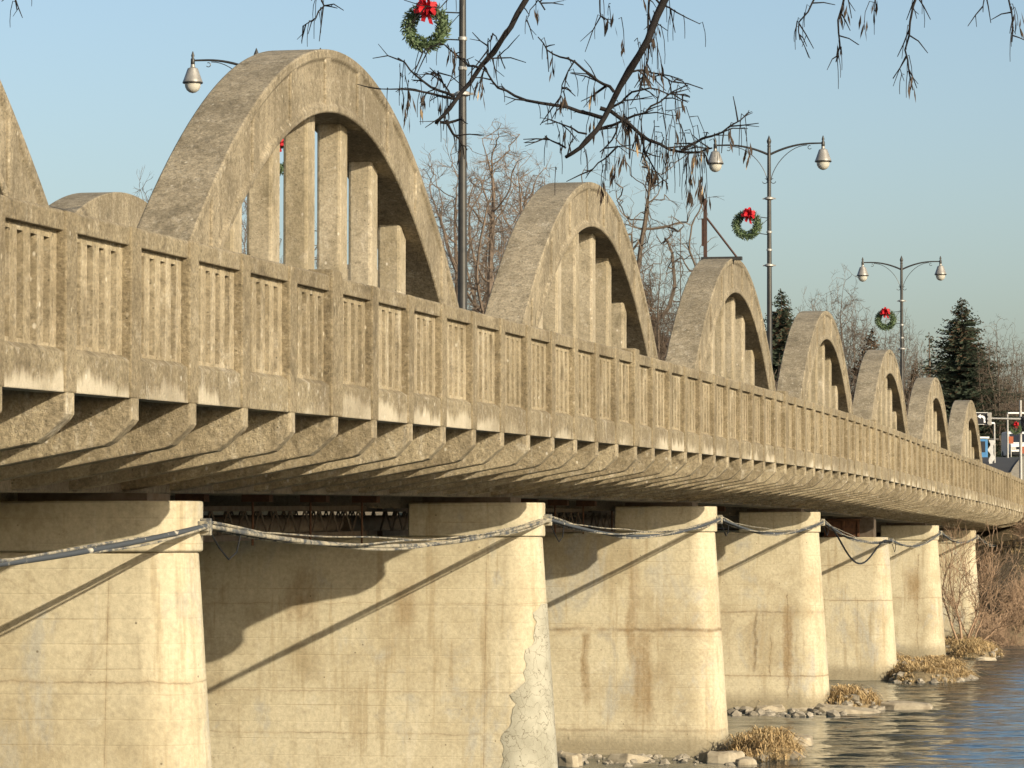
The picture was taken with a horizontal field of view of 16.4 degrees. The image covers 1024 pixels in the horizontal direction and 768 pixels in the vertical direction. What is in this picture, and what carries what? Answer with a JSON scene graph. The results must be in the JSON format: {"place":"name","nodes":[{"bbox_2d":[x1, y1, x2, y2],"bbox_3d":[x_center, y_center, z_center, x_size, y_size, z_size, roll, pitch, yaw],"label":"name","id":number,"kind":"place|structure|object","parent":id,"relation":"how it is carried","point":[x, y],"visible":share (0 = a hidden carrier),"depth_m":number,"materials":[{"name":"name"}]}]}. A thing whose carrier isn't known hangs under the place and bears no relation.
{"place":"outdoors","nodes":[
{"label":"outdoors","id":0,"kind":"place"},
{"bbox_2d":[0,0,1023,402],"label":"sky","id":1,"kind":"structure","parent":0,"point":[97,95],"materials":[{"name":"blue"}]},
{"bbox_2d":[296,511,1023,759],"bbox_3d":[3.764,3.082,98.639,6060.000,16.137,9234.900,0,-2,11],"label":"ground","id":2,"kind":"structure","parent":0,"point":[927,676],"depth_m":180.81,"materials":[{"name":"soil"}]},
{"bbox_2d":[0,493,211,767],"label":"bridge pier","id":3,"kind":"structure","parent":2,"relation":"on","point":[102,660],"depth_m":42.89,"materials":[{"name":"concrete"}]},
{"bbox_2d":[198,518,550,559],"bbox_3d":[-1.542,2.293,53.997,0.184,0.608,22.102,0,-2,11],"label":"sagging cable","id":4,"kind":"object","parent":3,"relation":"attached to","point":[239,531],"visible":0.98,"depth_m":50.40,"materials":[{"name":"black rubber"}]},
{"bbox_2d":[121,49,632,507],"bbox_3d":[-8.074,-1.497,55.394,16.597,7.027,22.248,0,-2,11],"label":"bridge span","id":5,"kind":"object","parent":3,"relation":"on","point":[436,390],"visible":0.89,"depth_m":51.81,"materials":[{"name":"concrete"}]},
{"bbox_2d":[175,494,379,544],"bbox_3d":[-5.973,1.986,54.962,3.650,1.068,21.402,0,-2,11],"label":"pipe frame","id":6,"kind":"object","parent":5,"relation":"hanging from","point":[310,524],"visible":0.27,"depth_m":59.94,"materials":[{"name":"metal"}]},
{"bbox_2d":[134,167,152,201],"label":"bare tree","id":7,"kind":"object","parent":2,"relation":"on","point":[142,188],"visible":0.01,"depth_m":301.18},
{"bbox_2d":[242,196,281,262],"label":"bare tree","id":8,"kind":"object","parent":2,"relation":"on","point":[245,235],"visible":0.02,"depth_m":280.13,"materials":[{"name":"brown plant"}]},
{"bbox_2d":[198,497,557,767],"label":"bridge pier","id":9,"kind":"structure","parent":2,"relation":"on","point":[317,656],"depth_m":64.64,"materials":[{"name":"concrete"}]},
{"bbox_2d":[49,182,783,510],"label":"bridge span","id":10,"kind":"object","parent":9,"relation":"on","point":[568,265],"visible":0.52,"depth_m":74.40,"materials":[{"name":"concrete"}]},
{"bbox_2d":[230,499,596,535],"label":"pipe frame","id":11,"kind":"object","parent":10,"relation":"hanging from","point":[386,524],"visible":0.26,"depth_m":69.53,"materials":[{"name":"metal"}]},
{"bbox_2d":[543,514,721,541],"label":"sagging cable","id":12,"kind":"object","parent":9,"relation":"attached to","point":[565,523],"visible":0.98,"depth_m":72.62,"materials":[{"name":"black rubber"}]},
{"bbox_2d":[418,153,508,312],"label":"bare tree","id":13,"kind":"object","parent":2,"relation":"on","point":[468,243],"visible":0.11,"depth_m":275.65,"materials":[{"name":"brown plant"}]},
{"bbox_2d":[203,502,728,757],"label":"bridge pier","id":14,"kind":"structure","parent":2,"relation":"on","point":[636,647],"depth_m":85.97,"materials":[{"name":"concrete"}]},
{"bbox_2d":[347,259,874,514],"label":"bridge span","id":15,"kind":"object","parent":14,"relation":"on","point":[718,328],"visible":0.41,"depth_m":95.76,"materials":[{"name":"concrete"}]},
{"bbox_2d":[545,505,725,531],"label":"pipe frame","id":16,"kind":"object","parent":15,"relation":"hanging from","point":[605,521],"visible":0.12,"depth_m":90.30,"materials":[{"name":"metal"}]},
{"bbox_2d":[696,199,742,260],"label":"steel bracket","id":17,"kind":"object","parent":15,"relation":"on","point":[705,219],"visible":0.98,"depth_m":96.42,"materials":[{"name":"metal"}]},
{"bbox_2d":[716,515,823,535],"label":"sagging cable","id":18,"kind":"object","parent":14,"relation":"attached to","point":[766,533],"visible":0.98,"depth_m":94.38,"materials":[{"name":"black rubber"}]},
{"bbox_2d":[419,116,550,313],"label":"bare tree","id":19,"kind":"object","parent":2,"relation":"on","point":[490,263],"visible":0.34,"depth_m":249.77,"materials":[{"name":"brown plant"}]},
{"bbox_2d":[468,144,556,310],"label":"bare tree","id":20,"kind":"object","parent":2,"relation":"on","point":[505,218],"visible":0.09,"depth_m":262.38,"materials":[{"name":"brown plant"}]},
{"bbox_2d":[2,0,1023,211],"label":"overhanging tree","id":21,"kind":"object","parent":2,"relation":"on","point":[624,121],"visible":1,"depth_m":11.07,"materials":[{"name":"brown plant"}]},
{"bbox_2d":[399,509,829,710],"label":"bridge pier","id":22,"kind":"structure","parent":2,"relation":"on","point":[772,620],"depth_m":107.44,"materials":[{"name":"concrete"}]},
{"bbox_2d":[820,519,891,543],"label":"sagging cable","id":23,"kind":"object","parent":22,"relation":"attached to","point":[825,523],"visible":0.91,"depth_m":114.95,"materials":[{"name":"black rubber"}]},
{"bbox_2d":[830,526,892,563],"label":"hanging cable","id":24,"kind":"object","parent":23,"relation":"hanging from","point":[847,553],"visible":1,"depth_m":115.32,"materials":[{"name":"black rubber"}]},
{"bbox_2d":[597,182,659,310],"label":"bare tree","id":25,"kind":"object","parent":2,"relation":"on","point":[645,260],"visible":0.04,"depth_m":284.06,"materials":[{"name":"brown plant"}]},
{"bbox_2d":[581,130,720,359],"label":"bare tree","id":26,"kind":"object","parent":2,"relation":"on","point":[644,228],"visible":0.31,"depth_m":264.05,"materials":[{"name":"brown plant"}]},
{"bbox_2d":[638,245,673,357],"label":"bare tree","id":27,"kind":"object","parent":2,"relation":"on","point":[668,328],"visible":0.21,"depth_m":258.18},
{"bbox_2d":[644,287,669,358],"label":"bare tree","id":28,"kind":"object","parent":2,"relation":"on","point":[650,303],"visible":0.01,"depth_m":262.40,"materials":[{"name":"brown plant"}]},
{"bbox_2d":[640,238,684,360],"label":"bare tree","id":29,"kind":"object","parent":2,"relation":"on","point":[658,320],"visible":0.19,"depth_m":255.32,"materials":[{"name":"plant"}]},
{"bbox_2d":[656,277,682,359],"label":"bare tree","id":30,"kind":"object","parent":2,"relation":"on","point":[671,310],"visible":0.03,"depth_m":265.75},
{"bbox_2d":[665,231,698,298],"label":"aerial mast","id":31,"kind":"object","parent":2,"relation":"on","point":[680,271],"visible":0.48,"depth_m":268.69,"materials":[{"name":"metal"}]},
{"bbox_2d":[557,636,1002,766],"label":"rubble","id":32,"kind":"object","parent":2,"relation":"on","point":[736,711],"visible":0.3,"depth_m":104.62,"materials":[{"name":"stone"}]},
{"bbox_2d":[557,752,582,766],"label":"concrete slab","id":33,"kind":"object","parent":32,"relation":"on","point":[567,759],"depth_m":81.74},
{"bbox_2d":[607,753,650,762],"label":"concrete slab","id":34,"kind":"object","parent":32,"relation":"on","point":[619,757],"depth_m":83.29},
{"bbox_2d":[698,750,744,763],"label":"concrete slab","id":35,"kind":"object","parent":32,"relation":"on","point":[732,756],"depth_m":83.22,"materials":[{"name":"concrete"}]},
{"bbox_2d":[754,704,785,711],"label":"concrete slab","id":36,"kind":"object","parent":32,"relation":"on","point":[779,708],"depth_m":106.43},
{"bbox_2d":[813,703,879,713],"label":"concrete slab","id":37,"kind":"structure","parent":32,"relation":"on","point":[820,707],"depth_m":105.85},
{"bbox_2d":[763,288,796,386],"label":"spruce tree","id":38,"kind":"object","parent":2,"relation":"on","point":[781,323],"visible":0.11,"depth_m":254.96,"materials":[{"name":"green plant"}]},
{"bbox_2d":[576,535,1023,761],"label":"dry grass","id":39,"kind":"structure","parent":2,"relation":"on","point":[775,737],"depth_m":108.31,"materials":[{"name":"plant"}]},
{"bbox_2d":[791,287,836,324],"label":"bare tree","id":40,"kind":"object","parent":2,"relation":"on","point":[815,303],"visible":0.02,"depth_m":285.67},
{"bbox_2d":[805,287,865,390],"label":"bare tree","id":41,"kind":"object","parent":2,"relation":"on","point":[840,331],"visible":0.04,"depth_m":286.51,"materials":[{"name":"brown plant"}]},
{"bbox_2d":[810,264,876,390],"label":"bare tree","id":42,"kind":"object","parent":2,"relation":"on","point":[850,336],"visible":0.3,"depth_m":262.43,"materials":[{"name":"plant"}]},
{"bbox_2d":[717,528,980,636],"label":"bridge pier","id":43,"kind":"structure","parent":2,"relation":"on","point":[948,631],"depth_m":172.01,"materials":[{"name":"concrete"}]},
{"bbox_2d":[818,400,1023,532],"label":"bridge span","id":44,"kind":"object","parent":43,"relation":"on","point":[964,433],"visible":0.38,"depth_m":179.91,"materials":[{"name":"concrete"}]},
{"bbox_2d":[819,517,896,679],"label":"bridge pier","id":45,"kind":"structure","parent":2,"relation":"on","point":[859,622],"depth_m":128.90,"materials":[{"name":"concrete"}]},
{"bbox_2d":[561,311,934,522],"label":"bridge span","id":46,"kind":"object","parent":45,"relation":"on","point":[813,367],"visible":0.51,"depth_m":117.27,"materials":[{"name":"concrete"}]},
{"bbox_2d":[824,519,860,536],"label":"steel box","id":47,"kind":"object","parent":45,"relation":"on","point":[851,526],"visible":0.74,"depth_m":129.26,"materials":[{"name":"metal"}]},
{"bbox_2d":[717,349,977,527],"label":"bridge span","id":48,"kind":"object","parent":45,"relation":"on","point":[879,395],"visible":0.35,"depth_m":138.69,"materials":[{"name":"concrete"}]},
{"bbox_2d":[889,532,940,551],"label":"sagging cable","id":49,"kind":"object","parent":45,"relation":"attached to","point":[915,545],"visible":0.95,"depth_m":137.83,"materials":[{"name":"black rubber"}]},
{"bbox_2d":[842,297,882,389],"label":"bare tree","id":50,"kind":"object","parent":2,"relation":"on","point":[855,316],"visible":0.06,"depth_m":293.40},
{"bbox_2d":[848,328,908,410],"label":"spruce tree","id":51,"kind":"object","parent":2,"relation":"on","point":[868,340],"visible":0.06,"depth_m":258.40,"materials":[{"name":"plant"}]},
{"bbox_2d":[852,369,910,412],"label":"bare shrub","id":52,"kind":"object","parent":2,"relation":"on","point":[905,394],"depth_m":226.35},
{"bbox_2d":[862,316,922,411],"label":"bare tree","id":53,"kind":"object","parent":2,"relation":"on","point":[883,344],"visible":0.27,"depth_m":260.45,"materials":[{"name":"brown plant"}]},
{"bbox_2d":[883,308,927,395],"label":"bare tree","id":54,"kind":"object","parent":2,"relation":"on","point":[917,344],"visible":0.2,"depth_m":270.37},
{"bbox_2d":[904,362,921,409],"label":"bare tree","id":55,"kind":"object","parent":2,"relation":"on","point":[914,378],"visible":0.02,"depth_m":262.37,"materials":[{"name":"brown plant"}]},
{"bbox_2d":[881,523,945,657],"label":"bridge pier","id":56,"kind":"structure","parent":2,"relation":"on","point":[917,602],"depth_m":150.45,"materials":[{"name":"concrete"}]},
{"bbox_2d":[820,377,1009,531],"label":"bridge span","id":57,"kind":"object","parent":56,"relation":"on","point":[927,418],"visible":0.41,"depth_m":159.78,"materials":[{"name":"concrete"}]},
{"bbox_2d":[938,530,976,543],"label":"sagging cable","id":58,"kind":"object","parent":56,"relation":"attached to","point":[951,540],"visible":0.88,"depth_m":156.55,"materials":[{"name":"black rubber"}]},
{"bbox_2d":[904,339,935,403],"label":"bare tree","id":59,"kind":"object","parent":2,"relation":"on","point":[916,363],"visible":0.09,"depth_m":311.48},
{"bbox_2d":[917,333,948,418],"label":"bare tree","id":60,"kind":"object","parent":2,"relation":"on","point":[928,367],"visible":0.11,"depth_m":252.36,"materials":[{"name":"brown plant"}]},
{"bbox_2d":[905,297,1023,456],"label":"spruce tree","id":61,"kind":"object","parent":2,"relation":"on","point":[958,372],"visible":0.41,"depth_m":284.32,"materials":[{"name":"green plant"}]},
{"bbox_2d":[938,518,1023,639],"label":"bare shrub","id":62,"kind":"object","parent":2,"relation":"on","point":[954,604],"visible":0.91,"depth_m":158.26,"materials":[{"name":"plant"}]},
{"bbox_2d":[976,548,995,586],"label":"bare shrub","id":63,"kind":"object","parent":2,"relation":"on","point":[982,567],"visible":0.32,"depth_m":179.63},
{"bbox_2d":[976,548,998,585],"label":"bare shrub","id":64,"kind":"object","parent":2,"relation":"on","point":[985,565],"visible":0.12,"depth_m":179.77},
{"bbox_2d":[975,537,1000,576],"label":"bare shrub","id":65,"kind":"object","parent":2,"relation":"on","point":[980,546],"visible":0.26,"depth_m":179.85,"materials":[{"name":"brown plant"}]},
{"bbox_2d":[965,603,1014,642],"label":"bare shrub","id":66,"kind":"object","parent":2,"relation":"on","point":[987,623],"visible":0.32,"depth_m":168.76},
{"bbox_2d":[976,328,1007,387],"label":"bare tree","id":67,"kind":"object","parent":2,"relation":"on","point":[993,355],"visible":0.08,"depth_m":332.10,"materials":[{"name":"brown plant"}]},
{"bbox_2d":[977,552,1012,618],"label":"bare shrub","id":68,"kind":"object","parent":2,"relation":"on","point":[994,596],"visible":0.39,"depth_m":174.14,"materials":[{"name":"brown plant"}]},
{"bbox_2d":[984,345,1006,432],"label":"bare tree","id":69,"kind":"object","parent":2,"relation":"on","point":[996,375],"visible":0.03,"depth_m":300.51,"materials":[{"name":"brown plant"}]},
{"bbox_2d":[971,606,1023,647],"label":"bare shrub","id":70,"kind":"object","parent":2,"relation":"on","point":[999,640],"visible":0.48,"depth_m":166.01,"materials":[{"name":"plant"}]},
{"bbox_2d":[972,314,1023,450],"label":"bare tree","id":71,"kind":"object","parent":2,"relation":"on","point":[998,388],"visible":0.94,"depth_m":282.12,"materials":[{"name":"brown plant"}]},
{"bbox_2d":[984,536,1023,597],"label":"bare shrub","id":72,"kind":"object","parent":2,"relation":"on","point":[1009,569],"visible":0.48,"depth_m":176.85,"materials":[{"name":"brown plant"}]},
{"bbox_2d":[986,566,1023,632],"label":"bare shrub","id":73,"kind":"object","parent":2,"relation":"on","point":[1014,606],"visible":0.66,"depth_m":170.91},
{"bbox_2d":[992,400,1022,479],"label":"signal mast","id":74,"kind":"object","parent":2,"relation":"on","point":[1020,445],"visible":0.65,"depth_m":228.56,"materials":[{"name":"metal"}]},
{"bbox_2d":[976,412,987,424],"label":"road sign","id":75,"kind":"object","parent":74,"relation":"attached to","point":[982,418],"visible":0.88,"depth_m":228.35,"materials":[{"name":"metal"}]},
{"bbox_2d":[986,412,991,425],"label":"traffic signal","id":76,"kind":"object","parent":74,"relation":"attached to","point":[989,418],"visible":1,"depth_m":228.21,"materials":[{"name":"metal"}]},
{"bbox_2d":[995,378,1023,440],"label":"bare tree","id":77,"kind":"object","parent":2,"relation":"on","point":[1017,415],"visible":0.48,"depth_m":282.39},
{"bbox_2d":[1001,341,1023,415],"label":"bare tree","id":78,"kind":"object","parent":2,"relation":"on","point":[1013,359],"visible":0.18,"depth_m":306.59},
{"bbox_2d":[1003,570,1023,621],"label":"bare shrub","id":79,"kind":"object","parent":2,"relation":"on","point":[1016,589],"visible":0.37,"depth_m":171.83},
{"bbox_2d":[1005,504,1023,545],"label":"bare shrub","id":80,"kind":"object","parent":2,"relation":"on","point":[1020,528],"visible":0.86,"depth_m":182.94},
{"bbox_2d":[1005,340,1023,414],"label":"bare tree","id":81,"kind":"object","parent":2,"relation":"on","point":[1021,354],"visible":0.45,"depth_m":288.55,"materials":[{"name":"brown plant"}]},
{"bbox_3d":[-14.639,4.409,22.923,13.937,7.386,1.957,0,-2,11],"label":"bridge pier","id":82,"kind":"object","parent":2,"relation":"on","visible":0},
{"bbox_2d":[0,524,209,566],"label":"sagging cable","id":83,"kind":"object","parent":82,"relation":"attached to","point":[115,545],"visible":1,"depth_m":39.33,"materials":[{"name":"black rubber"}]},
{"bbox_2d":[0,80,329,500],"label":"bridge span","id":84,"kind":"object","parent":82,"relation":"on","point":[128,353],"visible":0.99,"depth_m":36.85,"materials":[{"name":"concrete"}]},
{"bbox_2d":[558,644,1023,767],"bbox_3d":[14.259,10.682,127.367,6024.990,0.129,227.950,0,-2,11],"label":"river water","id":85,"kind":"structure","parent":0,"point":[977,723],"depth_m":97.34,"materials":[{"name":"blue liquid"}]},
{"bbox_2d":[735,756,756,764],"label":"concrete slab","id":86,"kind":"object","parent":85,"relation":"in","point":[746,760],"depth_m":82.59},
{"bbox_2d":[877,700,932,709],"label":"concrete slab","id":87,"kind":"structure","parent":85,"relation":"in","point":[898,705],"depth_m":107.73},
{"bbox_2d":[975,657,996,660],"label":"concrete slab","id":88,"kind":"object","parent":85,"relation":"in","point":[986,658],"depth_m":148.51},
{"bbox_2d":[788,734,812,746],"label":"concrete slab","id":89,"kind":"structure","parent":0,"point":[809,739],"depth_m":89.50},
{"bbox_2d":[982,457,1018,472],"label":"road","id":90,"kind":"structure","parent":0,"point":[1006,464],"depth_m":242.16,"materials":[{"name":"asphalt"}]},
{"bbox_2d":[980,437,988,456],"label":"vending booth","id":91,"kind":"object","parent":90,"relation":"on","point":[984,445],"visible":0.27,"depth_m":258.02,"materials":[{"name":"blue paint"}]},
{"bbox_2d":[988,440,994,463],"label":"street banner","id":92,"kind":"object","parent":90,"relation":"on","point":[990,451],"visible":1,"depth_m":242.00,"materials":[{"name":"fabric"}]},
{"bbox_2d":[992,422,995,462],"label":"street pole","id":93,"kind":"object","parent":90,"relation":"on","point":[994,448],"visible":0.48,"depth_m":242.63,"materials":[{"name":"metal"}]},
{"bbox_2d":[1001,431,1023,456],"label":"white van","id":94,"kind":"object","parent":90,"relation":"on","point":[1015,448],"visible":0.59,"depth_m":264.82,"materials":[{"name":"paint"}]},
{"bbox_2d":[1007,412,1023,457],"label":"street pole","id":95,"kind":"object","parent":90,"relation":"on","point":[1008,431],"visible":0.84,"depth_m":250.64,"materials":[{"name":"metal"}]},
{"bbox_2d":[1009,421,1022,434],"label":"christmas wreath","id":96,"kind":"object","parent":95,"relation":"attached to","point":[1018,426],"visible":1,"depth_m":226.94,"materials":[{"name":"plant"}]},
{"bbox_2d":[1010,456,1023,479],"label":"pavement","id":97,"kind":"structure","parent":0,"point":[1015,471],"depth_m":235.47,"materials":[{"name":"concrete"}]},
{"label":"pavement","id":98,"kind":"structure","parent":0,"visible":0},
{"bbox_2d":[847,337,879,399],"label":"bare tree","id":99,"kind":"object","parent":98,"relation":"on","point":[858,364],"visible":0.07,"depth_m":250.69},
{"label":"lamp plinth","id":100,"kind":"object","parent":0,"visible":0},
{"bbox_2d":[452,0,472,309],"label":"street lamp","id":101,"kind":"object","parent":100,"relation":"on","point":[462,228],"visible":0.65,"depth_m":65.34,"materials":[{"name":"metal"}]},
{"bbox_2d":[400,0,458,53],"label":"christmas wreath","id":102,"kind":"object","parent":101,"relation":"attached to","point":[439,34],"visible":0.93,"depth_m":65.52,"materials":[{"name":"plant"}]},
{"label":"lamp plinth","id":103,"kind":"object","parent":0,"visible":0},
{"bbox_2d":[707,136,831,361],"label":"street lamp","id":104,"kind":"object","parent":103,"relation":"on","point":[823,160],"visible":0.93,"depth_m":108.52,"materials":[{"name":"metal"}]},
{"bbox_2d":[731,207,766,240],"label":"christmas wreath","id":105,"kind":"object","parent":104,"relation":"attached to","point":[746,214],"visible":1,"depth_m":108.60,"materials":[{"name":"plant"}]},
{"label":"lamp plinth","id":106,"kind":"object","parent":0,"visible":0},
{"bbox_2d":[857,256,946,391],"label":"street lamp","id":107,"kind":"object","parent":106,"relation":"on","point":[862,273],"visible":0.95,"depth_m":151.61,"materials":[{"name":"metal"}]},
{"bbox_2d":[874,307,899,330],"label":"christmas wreath","id":108,"kind":"object","parent":107,"relation":"attached to","point":[884,312],"visible":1,"depth_m":151.66,"materials":[{"name":"plant"}]},
{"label":"lamp plinth","id":109,"kind":"object","parent":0,"visible":0},
{"bbox_2d":[182,48,320,92],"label":"street lamp","id":110,"kind":"object","parent":109,"relation":"on","point":[192,81],"visible":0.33,"depth_m":89.34,"materials":[{"name":"paint"}]},
{"bbox_2d":[280,139,283,175],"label":"christmas wreath","id":111,"kind":"object","parent":110,"relation":"attached to","point":[282,147],"visible":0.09,"depth_m":88.75,"materials":[{"name":"plant"}]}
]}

